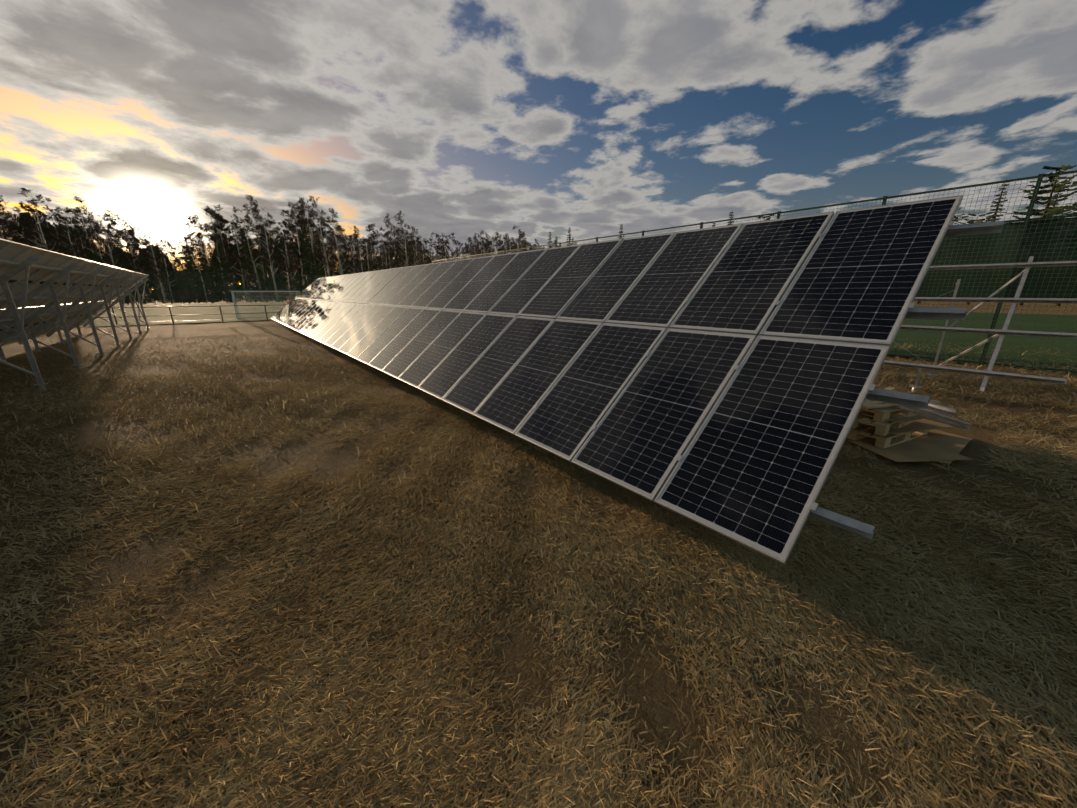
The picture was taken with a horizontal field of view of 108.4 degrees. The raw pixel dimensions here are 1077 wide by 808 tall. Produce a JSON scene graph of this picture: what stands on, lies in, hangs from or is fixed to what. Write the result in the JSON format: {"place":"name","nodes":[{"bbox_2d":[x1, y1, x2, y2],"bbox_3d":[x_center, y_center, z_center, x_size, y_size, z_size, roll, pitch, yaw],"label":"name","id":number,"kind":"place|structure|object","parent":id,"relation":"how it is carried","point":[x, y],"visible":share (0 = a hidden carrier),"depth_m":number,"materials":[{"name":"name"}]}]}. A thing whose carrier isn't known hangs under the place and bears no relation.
{"place":"outdoors","nodes":[
{"label":"outdoors","id":0,"kind":"place"},
{"bbox_2d":[0,296,1076,807],"bbox_3d":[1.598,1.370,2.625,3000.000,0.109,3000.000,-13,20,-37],"label":"ground","id":1,"kind":"structure","parent":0,"point":[660,716],"depth_m":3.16,"materials":[{"name":"brown plant"}]},
{"bbox_2d":[0,204,17,240],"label":"birch tree","id":2,"kind":"object","parent":1,"relation":"on","point":[3,226],"visible":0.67,"depth_m":54.84,"materials":[{"name":"green plant"}]},
{"bbox_2d":[0,195,20,240],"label":"birch tree","id":3,"kind":"object","parent":1,"relation":"on","point":[6,221],"visible":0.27,"depth_m":61.93,"materials":[{"name":"green plant"}]},
{"bbox_2d":[0,208,41,247],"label":"birch tree","id":4,"kind":"object","parent":1,"relation":"on","point":[10,214],"visible":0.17,"depth_m":61.49,"materials":[{"name":"green plant"}]},
{"bbox_2d":[11,198,65,254],"bbox_3d":[-75.129,-23.318,59.948,4.467,15.564,5.500,4,18,13],"label":"birch tree","id":5,"kind":"object","parent":1,"relation":"on","point":[36,234],"visible":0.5,"depth_m":57.87,"materials":[{"name":"green plant"}]},
{"bbox_2d":[13,187,70,252],"bbox_3d":[-73.172,-23.122,57.919,5.219,16.341,4.852,-8,17,-31],"label":"birch tree","id":6,"kind":"object","parent":1,"relation":"on","point":[38,197],"visible":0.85,"depth_m":56.89,"materials":[{"name":"green plant"}]},
{"bbox_2d":[31,204,54,246],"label":"birch tree","id":7,"kind":"object","parent":1,"relation":"on","point":[46,206],"visible":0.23,"depth_m":64.50,"materials":[{"name":"green plant"}]},
{"bbox_2d":[45,217,79,255],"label":"birch tree","id":8,"kind":"object","parent":1,"relation":"on","point":[60,223],"visible":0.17,"depth_m":62.86,"materials":[{"name":"green plant"}]},
{"bbox_2d":[50,207,92,258],"bbox_3d":[-78.336,-25.097,66.336,5.622,15.445,4.779,-10,18,-32],"label":"birch tree","id":9,"kind":"object","parent":1,"relation":"on","point":[59,212],"visible":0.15,"depth_m":64.12,"materials":[{"name":"green plant"}]},
{"bbox_2d":[51,207,95,261],"bbox_3d":[-70.323,-22.573,59.659,3.825,14.327,4.710,13,21,40],"label":"birch tree","id":10,"kind":"object","parent":1,"relation":"on","point":[64,227],"visible":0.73,"depth_m":58.10,"materials":[{"name":"green plant"}]},
{"bbox_2d":[0,238,148,390],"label":"solar array","id":11,"kind":"object","parent":1,"relation":"on","point":[47,293],"visible":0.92,"depth_m":11.55,"materials":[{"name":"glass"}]},
{"bbox_2d":[67,232,93,259],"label":"birch tree","id":12,"kind":"object","parent":1,"relation":"on","point":[77,242],"visible":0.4,"depth_m":62.03,"materials":[{"name":"green plant"}]},
{"bbox_2d":[68,215,93,256],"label":"birch tree","id":13,"kind":"object","parent":1,"relation":"on","point":[81,228],"visible":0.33,"depth_m":66.39,"materials":[{"name":"green plant"}]},
{"bbox_2d":[67,225,94,260],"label":"birch tree","id":14,"kind":"object","parent":1,"relation":"on","point":[83,231],"visible":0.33,"depth_m":64.41,"materials":[{"name":"green plant"}]},
{"bbox_2d":[66,196,105,255],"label":"birch tree","id":15,"kind":"object","parent":1,"relation":"on","point":[78,213],"visible":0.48,"depth_m":68.67,"materials":[{"name":"green plant"}]},
{"bbox_2d":[83,219,114,302],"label":"birch tree","id":16,"kind":"object","parent":1,"relation":"on","point":[91,230],"visible":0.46,"depth_m":68.04,"materials":[{"name":"green plant"}]},
{"bbox_2d":[93,207,124,256],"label":"birch tree","id":17,"kind":"object","parent":1,"relation":"on","point":[106,225],"visible":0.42,"depth_m":68.56,"materials":[{"name":"green plant"}]},
{"bbox_2d":[91,212,129,303],"bbox_3d":[-67.467,-22.927,61.763,4.986,13.830,4.239,10,19,33],"label":"birch tree","id":18,"kind":"object","parent":1,"relation":"on","point":[110,243],"visible":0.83,"depth_m":60.56,"materials":[{"name":"green plant"}]},
{"bbox_2d":[95,223,130,268],"bbox_3d":[-71.499,-23.279,64.992,4.599,12.709,3.735,-6,17,-21],"label":"birch tree","id":19,"kind":"object","parent":1,"relation":"on","point":[119,251],"visible":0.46,"depth_m":64.30,"materials":[{"name":"green plant"}]},
{"bbox_2d":[106,211,135,300],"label":"birch tree","id":20,"kind":"object","parent":1,"relation":"on","point":[118,218],"visible":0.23,"depth_m":76.67,"materials":[{"name":"green plant"}]},
{"bbox_2d":[119,221,149,271],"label":"birch tree","id":21,"kind":"object","parent":1,"relation":"on","point":[135,241],"visible":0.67,"depth_m":67.13,"materials":[{"name":"green plant"}]},
{"bbox_2d":[126,229,154,302],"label":"birch tree","id":22,"kind":"object","parent":1,"relation":"on","point":[133,232],"visible":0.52,"depth_m":67.22,"materials":[{"name":"green plant"}]},
{"bbox_2d":[132,260,152,303],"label":"spruce tree","id":23,"kind":"object","parent":1,"relation":"on","point":[141,286],"visible":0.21,"depth_m":65.59,"materials":[{"name":"green plant"}]},
{"bbox_2d":[142,234,166,303],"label":"birch tree","id":24,"kind":"object","parent":1,"relation":"on","point":[155,267],"visible":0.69,"depth_m":65.67,"materials":[{"name":"green plant"}]},
{"bbox_2d":[139,234,172,302],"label":"birch tree","id":25,"kind":"object","parent":1,"relation":"on","point":[146,257],"visible":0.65,"depth_m":67.98,"materials":[{"name":"green plant"}]},
{"bbox_2d":[150,258,167,302],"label":"spruce tree","id":26,"kind":"object","parent":1,"relation":"on","point":[157,290],"visible":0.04,"depth_m":66.94,"materials":[{"name":"green plant"}]},
{"bbox_2d":[154,243,174,303],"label":"birch tree","id":27,"kind":"object","parent":1,"relation":"on","point":[160,255],"visible":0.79,"depth_m":65.00,"materials":[{"name":"green plant"}]},
{"bbox_2d":[161,260,176,303],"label":"young spruce","id":28,"kind":"object","parent":1,"relation":"on","point":[166,283],"visible":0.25,"depth_m":65.04,"materials":[{"name":"green plant"}]},
{"bbox_2d":[159,239,180,280],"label":"birch tree","id":29,"kind":"object","parent":1,"relation":"on","point":[170,246],"visible":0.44,"depth_m":75.17,"materials":[{"name":"green plant"}]},
{"bbox_2d":[172,241,185,270],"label":"birch tree","id":30,"kind":"object","parent":1,"relation":"on","point":[175,250],"visible":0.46,"depth_m":74.39,"materials":[{"name":"green plant"}]},
{"bbox_2d":[173,259,189,303],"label":"spruce tree","id":31,"kind":"object","parent":1,"relation":"on","point":[178,282],"visible":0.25,"depth_m":65.94,"materials":[{"name":"green plant"}]},
{"bbox_2d":[177,255,195,303],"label":"young spruce","id":32,"kind":"object","parent":1,"relation":"on","point":[181,267],"visible":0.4,"depth_m":64.80,"materials":[{"name":"green plant"}]},
{"bbox_2d":[92,304,286,325],"bbox_3d":[-41.269,-1.619,10.851,84.030,1.105,0.060,-13,20,-37],"label":"fence","id":33,"kind":"object","parent":1,"relation":"on","point":[171,315],"visible":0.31,"depth_m":25.08,"materials":[{"name":"metal"}]},
{"bbox_2d":[184,251,198,302],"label":"spruce tree","id":34,"kind":"object","parent":1,"relation":"on","point":[189,272],"visible":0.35,"depth_m":68.53,"materials":[{"name":"green plant"}]},
{"bbox_2d":[184,245,203,279],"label":"birch tree","id":35,"kind":"object","parent":1,"relation":"on","point":[196,268],"visible":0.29,"depth_m":72.01,"materials":[{"name":"green plant"}]},
{"bbox_2d":[184,238,205,302],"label":"spruce tree","id":36,"kind":"object","parent":1,"relation":"on","point":[192,265],"visible":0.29,"depth_m":68.92,"materials":[{"name":"green plant"}]},
{"bbox_2d":[185,215,210,266],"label":"birch tree","id":37,"kind":"object","parent":1,"relation":"on","point":[189,226],"visible":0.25,"depth_m":80.67,"materials":[{"name":"green plant"}]},
{"bbox_2d":[190,247,214,302],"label":"birch tree","id":38,"kind":"object","parent":1,"relation":"on","point":[199,254],"visible":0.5,"depth_m":72.13,"materials":[{"name":"green plant"}]},
{"bbox_2d":[188,214,219,301],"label":"birch tree","id":39,"kind":"object","parent":1,"relation":"on","point":[192,233],"visible":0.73,"depth_m":73.78,"materials":[{"name":"green plant"}]},
{"bbox_2d":[198,231,215,282],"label":"spruce tree","id":40,"kind":"object","parent":1,"relation":"on","point":[202,247],"visible":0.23,"depth_m":76.34,"materials":[{"name":"green plant"}]},
{"bbox_2d":[203,261,216,303],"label":"young spruce","id":41,"kind":"object","parent":1,"relation":"on","point":[209,286],"visible":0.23,"depth_m":66.23,"materials":[{"name":"green plant"}]},
{"bbox_2d":[200,206,233,277],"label":"birch tree","id":42,"kind":"object","parent":1,"relation":"on","point":[218,227],"visible":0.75,"depth_m":70.59,"materials":[{"name":"green plant"}]},
{"bbox_2d":[203,208,233,270],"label":"birch tree","id":43,"kind":"object","parent":1,"relation":"on","point":[227,230],"visible":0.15,"depth_m":79.47,"materials":[{"name":"green plant"}]},
{"bbox_2d":[204,204,245,301],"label":"birch tree","id":44,"kind":"object","parent":1,"relation":"on","point":[220,233],"visible":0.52,"depth_m":72.17,"materials":[{"name":"green plant"}]},
{"bbox_2d":[215,229,235,302],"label":"spruce tree","id":45,"kind":"object","parent":1,"relation":"on","point":[219,265],"visible":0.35,"depth_m":70.90,"materials":[{"name":"green plant"}]},
{"bbox_2d":[122,236,336,304],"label":"hedge","id":46,"kind":"object","parent":1,"relation":"on","point":[180,298],"visible":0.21,"depth_m":64.01,"materials":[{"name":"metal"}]},
{"bbox_2d":[219,238,243,302],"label":"spruce tree","id":47,"kind":"object","parent":1,"relation":"on","point":[227,270],"visible":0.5,"depth_m":69.28,"materials":[{"name":"green plant"}]},
{"bbox_2d":[227,214,252,301],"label":"birch tree","id":48,"kind":"object","parent":1,"relation":"on","point":[238,233],"visible":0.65,"depth_m":73.52,"materials":[{"name":"green plant"}]},
{"bbox_2d":[241,262,254,300],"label":"young spruce","id":49,"kind":"object","parent":1,"relation":"on","point":[249,289],"visible":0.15,"depth_m":69.11,"materials":[{"name":"green plant"}]},
{"bbox_2d":[11,212,485,302],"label":"forest thicket","id":50,"kind":"object","parent":1,"relation":"on","point":[234,249],"visible":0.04,"depth_m":73.41,"materials":[{"name":"green plant"}]},
{"bbox_2d":[232,206,264,301],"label":"birch tree","id":51,"kind":"object","parent":1,"relation":"on","point":[253,239],"visible":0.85,"depth_m":72.53,"materials":[{"name":"green plant"}]},
{"bbox_2d":[240,232,263,300],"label":"spruce tree","id":52,"kind":"object","parent":1,"relation":"on","point":[248,265],"visible":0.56,"depth_m":72.63,"materials":[{"name":"green plant"}]},
{"bbox_2d":[247,236,265,301],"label":"spruce tree","id":53,"kind":"object","parent":1,"relation":"on","point":[257,269],"visible":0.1,"depth_m":76.94,"materials":[{"name":"green plant"}]},
{"bbox_2d":[240,194,275,301],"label":"birch tree","id":54,"kind":"object","parent":1,"relation":"on","point":[249,198],"visible":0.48,"depth_m":76.17,"materials":[{"name":"green plant"}]},
{"bbox_2d":[258,259,269,301],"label":"young spruce","id":55,"kind":"object","parent":1,"relation":"on","point":[263,283],"visible":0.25,"depth_m":71.37,"materials":[{"name":"green plant"}]},
{"bbox_2d":[250,204,283,300],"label":"birch tree","id":56,"kind":"object","parent":1,"relation":"on","point":[269,259],"visible":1,"depth_m":71.30,"materials":[{"name":"green plant"}]},
{"bbox_2d":[261,228,280,301],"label":"spruce tree","id":57,"kind":"object","parent":1,"relation":"on","point":[268,278],"visible":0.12,"depth_m":78.27,"materials":[{"name":"green plant"}]},
{"bbox_2d":[261,230,286,276],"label":"birch tree","id":58,"kind":"object","parent":1,"relation":"on","point":[278,259],"visible":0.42,"depth_m":76.18,"materials":[{"name":"green plant"}]},
{"bbox_2d":[267,234,288,301],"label":"spruce tree","id":59,"kind":"object","parent":1,"relation":"on","point":[274,264],"visible":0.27,"depth_m":75.48,"materials":[{"name":"green plant"}]},
{"bbox_2d":[276,273,285,302],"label":"young spruce","id":60,"kind":"object","parent":1,"relation":"on","point":[278,279],"visible":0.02,"depth_m":72.86,"materials":[{"name":"green plant"}]},
{"bbox_2d":[272,227,295,298],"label":"birch tree","id":61,"kind":"object","parent":1,"relation":"on","point":[283,254],"visible":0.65,"depth_m":77.88,"materials":[{"name":"green plant"}]},
{"bbox_2d":[274,229,303,292],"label":"birch tree","id":62,"kind":"object","parent":1,"relation":"on","point":[288,252],"visible":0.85,"depth_m":76.77,"materials":[{"name":"green plant"}]},
{"bbox_2d":[287,249,300,295],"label":"spruce tree","id":63,"kind":"object","parent":1,"relation":"on","point":[291,265],"visible":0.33,"depth_m":77.57,"materials":[{"name":"green plant"}]},
{"bbox_2d":[281,201,311,290],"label":"birch tree","id":64,"kind":"object","parent":1,"relation":"on","point":[298,217],"visible":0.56,"depth_m":80.08,"materials":[{"name":"green plant"}]},
{"bbox_2d":[289,237,304,291],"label":"spruce tree","id":65,"kind":"object","parent":1,"relation":"on","point":[299,278],"visible":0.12,"depth_m":80.66,"materials":[{"name":"green plant"}]},
{"bbox_2d":[299,210,319,283],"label":"spruce tree","id":66,"kind":"object","parent":1,"relation":"on","point":[308,257],"visible":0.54,"depth_m":75.12,"materials":[{"name":"green plant"}]},
{"bbox_2d":[294,198,331,269],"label":"birch tree","id":67,"kind":"object","parent":1,"relation":"on","point":[298,223],"visible":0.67,"depth_m":79.28,"materials":[{"name":"green plant"}]},
{"bbox_2d":[312,240,323,276],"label":"spruce tree","id":68,"kind":"object","parent":1,"relation":"on","point":[318,264],"visible":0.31,"depth_m":79.52,"materials":[{"name":"green plant"}]},
{"bbox_2d":[306,195,335,276],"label":"birch tree","id":69,"kind":"object","parent":1,"relation":"on","point":[326,257],"visible":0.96,"depth_m":77.39,"materials":[{"name":"green plant"}]},
{"bbox_2d":[311,230,335,276],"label":"birch tree","id":70,"kind":"object","parent":1,"relation":"on","point":[325,270],"visible":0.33,"depth_m":82.30,"materials":[{"name":"green plant"}]},
{"bbox_2d":[317,231,342,275],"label":"birch tree","id":71,"kind":"object","parent":1,"relation":"on","point":[336,258],"visible":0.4,"depth_m":84.23,"materials":[{"name":"green plant"}]},
{"bbox_2d":[323,207,350,274],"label":"birch tree","id":72,"kind":"object","parent":1,"relation":"on","point":[333,216],"visible":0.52,"depth_m":83.94,"materials":[{"name":"green plant"}]},
{"bbox_2d":[324,217,352,275],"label":"birch tree","id":73,"kind":"object","parent":1,"relation":"on","point":[344,255],"visible":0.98,"depth_m":78.96,"materials":[{"name":"green plant"}]},
{"bbox_2d":[335,232,355,272],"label":"birch tree","id":74,"kind":"object","parent":1,"relation":"on","point":[347,257],"visible":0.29,"depth_m":85.69,"materials":[{"name":"green plant"}]},
{"bbox_2d":[343,235,362,273],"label":"birch tree","id":75,"kind":"object","parent":1,"relation":"on","point":[353,255],"visible":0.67,"depth_m":83.49,"materials":[{"name":"green plant"}]},
{"bbox_2d":[345,225,362,258],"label":"birch tree","id":76,"kind":"object","parent":1,"relation":"on","point":[355,231],"visible":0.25,"depth_m":92.80,"materials":[{"name":"green plant"}]},
{"bbox_2d":[352,233,369,272],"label":"birch tree","id":77,"kind":"object","parent":1,"relation":"on","point":[365,255],"visible":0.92,"depth_m":82.12,"materials":[{"name":"green plant"}]},
{"bbox_2d":[357,240,375,271],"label":"birch tree","id":78,"kind":"object","parent":1,"relation":"on","point":[372,249],"visible":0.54,"depth_m":84.00,"materials":[{"name":"green plant"}]},
{"bbox_2d":[361,224,378,269],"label":"birch tree","id":79,"kind":"object","parent":1,"relation":"on","point":[369,226],"visible":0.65,"depth_m":91.68,"materials":[{"name":"green plant"}]},
{"bbox_2d":[372,227,390,265],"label":"birch tree","id":80,"kind":"object","parent":1,"relation":"on","point":[379,234],"visible":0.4,"depth_m":93.68,"materials":[{"name":"green plant"}]},
{"bbox_2d":[374,240,388,269],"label":"birch tree","id":81,"kind":"object","parent":1,"relation":"on","point":[381,245],"visible":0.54,"depth_m":86.87,"materials":[{"name":"green plant"}]},
{"bbox_2d":[378,239,394,268],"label":"birch tree","id":82,"kind":"object","parent":1,"relation":"on","point":[389,264],"visible":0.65,"depth_m":85.78,"materials":[{"name":"green plant"}]},
{"bbox_2d":[381,241,396,269],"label":"birch tree","id":83,"kind":"object","parent":1,"relation":"on","point":[395,261],"visible":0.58,"depth_m":86.43,"materials":[{"name":"green plant"}]},
{"bbox_2d":[383,213,406,265],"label":"birch tree","id":84,"kind":"object","parent":1,"relation":"on","point":[386,236],"visible":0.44,"depth_m":98.75,"materials":[{"name":"green plant"}]},
{"bbox_2d":[394,227,410,267],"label":"birch tree","id":85,"kind":"object","parent":1,"relation":"on","point":[407,246],"visible":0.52,"depth_m":94.47,"materials":[{"name":"green plant"}]},
{"bbox_2d":[393,211,418,266],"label":"birch tree","id":86,"kind":"object","parent":1,"relation":"on","point":[396,232],"visible":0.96,"depth_m":86.85,"materials":[{"name":"green plant"}]},
{"bbox_2d":[416,235,431,264],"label":"birch tree","id":87,"kind":"object","parent":1,"relation":"on","point":[428,258],"visible":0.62,"depth_m":89.85,"materials":[{"name":"green plant"}]},
{"bbox_2d":[426,238,439,263],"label":"birch tree","id":88,"kind":"object","parent":1,"relation":"on","point":[434,246],"visible":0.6,"depth_m":93.58,"materials":[{"name":"green plant"}]},
{"bbox_2d":[474,231,485,257],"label":"birch tree","id":89,"kind":"object","parent":1,"relation":"on","point":[484,244],"visible":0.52,"depth_m":103.28,"materials":[{"name":"green plant"}]},
{"bbox_2d":[512,224,524,251],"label":"birch tree","id":90,"kind":"object","parent":1,"relation":"on","point":[520,234],"visible":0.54,"depth_m":108.26,"materials":[{"name":"green plant"}]},
{"bbox_2d":[79,302,1076,369],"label":"sports field","id":91,"kind":"structure","parent":1,"relation":"on","point":[188,313],"depth_m":23.05,"materials":[{"name":"green plant"}]},
{"bbox_2d":[231,291,299,317],"bbox_3d":[-21.625,-8.032,31.266,4.499,2.072,1.375,-9,19,-29],"label":"football goal","id":92,"kind":"object","parent":91,"relation":"on","point":[233,298],"visible":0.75,"depth_m":31.04,"materials":[{"name":"white paint"}]},
{"bbox_2d":[271,195,1003,564],"bbox_3d":[-6.733,-3.619,14.627,3.132,2.946,31.240,-13,20,-37],"label":"solar array","id":93,"kind":"object","parent":1,"relation":"on","point":[719,379],"visible":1,"depth_m":4.22,"materials":[{"name":"glass"}]},
{"bbox_2d":[432,170,1076,372],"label":"ball stop fence","id":94,"kind":"object","parent":1,"relation":"on","point":[1050,239],"visible":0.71,"depth_m":10.38,"materials":[{"name":"green metal"}]},
{"bbox_2d":[847,382,972,464],"bbox_3d":[4.930,0.123,5.600,2.228,0.659,1.982,-13,20,-37],"label":"pallet stack","id":95,"kind":"object","parent":1,"relation":"on","point":[897,432],"visible":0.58,"depth_m":5.15,"materials":[{"name":"brown wood"}]},
{"bbox_2d":[767,256,1076,391],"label":"mounting frame","id":96,"kind":"object","parent":1,"relation":"on","point":[1014,301],"visible":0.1,"depth_m":7.93,"materials":[{"name":"metal"}]},
{"bbox_2d":[949,212,996,305],"bbox_3d":[61.302,-20.630,55.871,5.401,12.695,5.036,-8,18,-24],"label":"pine tree","id":97,"kind":"object","parent":1,"relation":"on","point":[972,221],"depth_m":53.99,"materials":[{"name":"green plant"}]},
{"bbox_2d":[965,178,1008,304],"bbox_3d":[68.532,-24.544,59.597,4.198,18.138,4.218,-3,16,-9],"label":"pine tree","id":98,"kind":"object","parent":1,"relation":"on","point":[995,213],"depth_m":58.05,"materials":[{"name":"green plant"}]},
{"bbox_2d":[1001,165,1076,305],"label":"pine tree","id":99,"kind":"object","parent":1,"relation":"on","point":[1044,212],"visible":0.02,"depth_m":47.17,"materials":[{"name":"green plant"}]},
{"bbox_2d":[0,0,1076,289],"label":"sky","id":100,"kind":"structure","parent":0,"point":[463,118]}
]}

